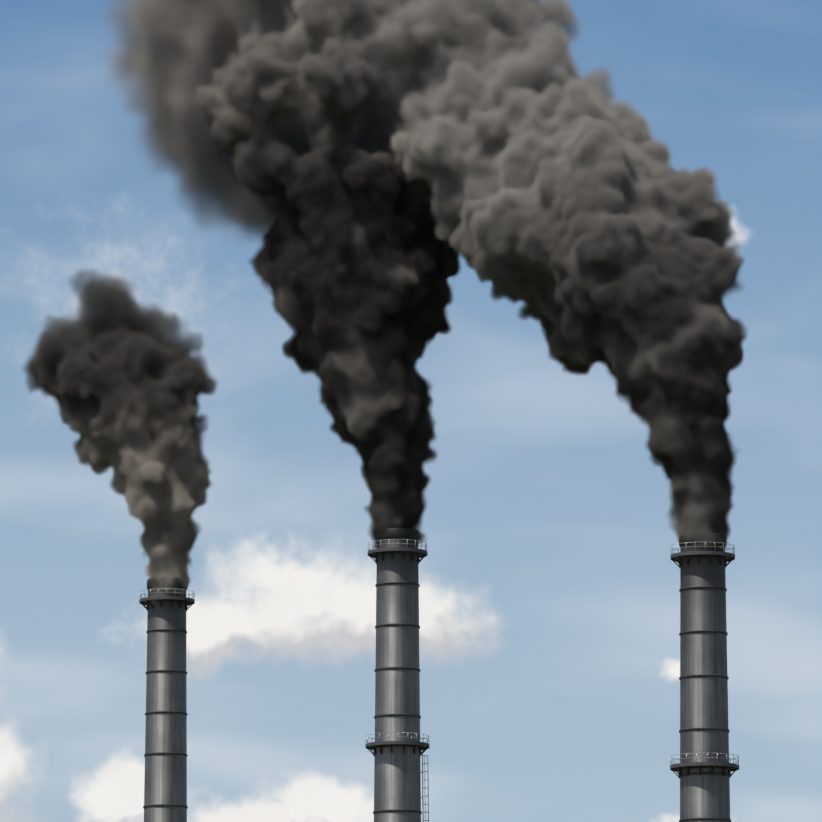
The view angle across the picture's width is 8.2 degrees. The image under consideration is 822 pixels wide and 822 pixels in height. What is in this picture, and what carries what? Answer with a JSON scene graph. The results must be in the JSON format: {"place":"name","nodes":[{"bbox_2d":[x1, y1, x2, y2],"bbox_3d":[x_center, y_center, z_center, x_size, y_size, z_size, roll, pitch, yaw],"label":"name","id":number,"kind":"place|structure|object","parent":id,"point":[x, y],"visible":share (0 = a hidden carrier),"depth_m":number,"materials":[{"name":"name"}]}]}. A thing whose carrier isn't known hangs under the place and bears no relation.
{"place":"outdoors","nodes":[
{"label":"outdoors","id":0,"kind":"place"},
{"bbox_2d":[139,577,194,821],"bbox_3d":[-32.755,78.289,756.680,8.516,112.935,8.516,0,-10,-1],"label":"chimney","id":1,"kind":"object","parent":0,"point":[165,783],"visible":1,"depth_m":761.45,"materials":[{"name":"metal"}]},
{"bbox_2d":[365,528,429,821],"bbox_3d":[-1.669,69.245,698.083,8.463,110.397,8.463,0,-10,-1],"label":"chimney","id":2,"kind":"object","parent":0,"point":[397,746],"visible":1,"depth_m":702.26,"materials":[{"name":"metal"}]},
{"bbox_2d":[0,0,821,821],"label":"sky","id":3,"kind":"structure","parent":0,"point":[531,289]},
{"bbox_2d":[670,533,738,821],"bbox_3d":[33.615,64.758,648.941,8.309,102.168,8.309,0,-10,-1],"label":"chimney","id":4,"kind":"object","parent":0,"point":[704,768],"visible":1,"depth_m":652.72,"materials":[{"name":"metal"}]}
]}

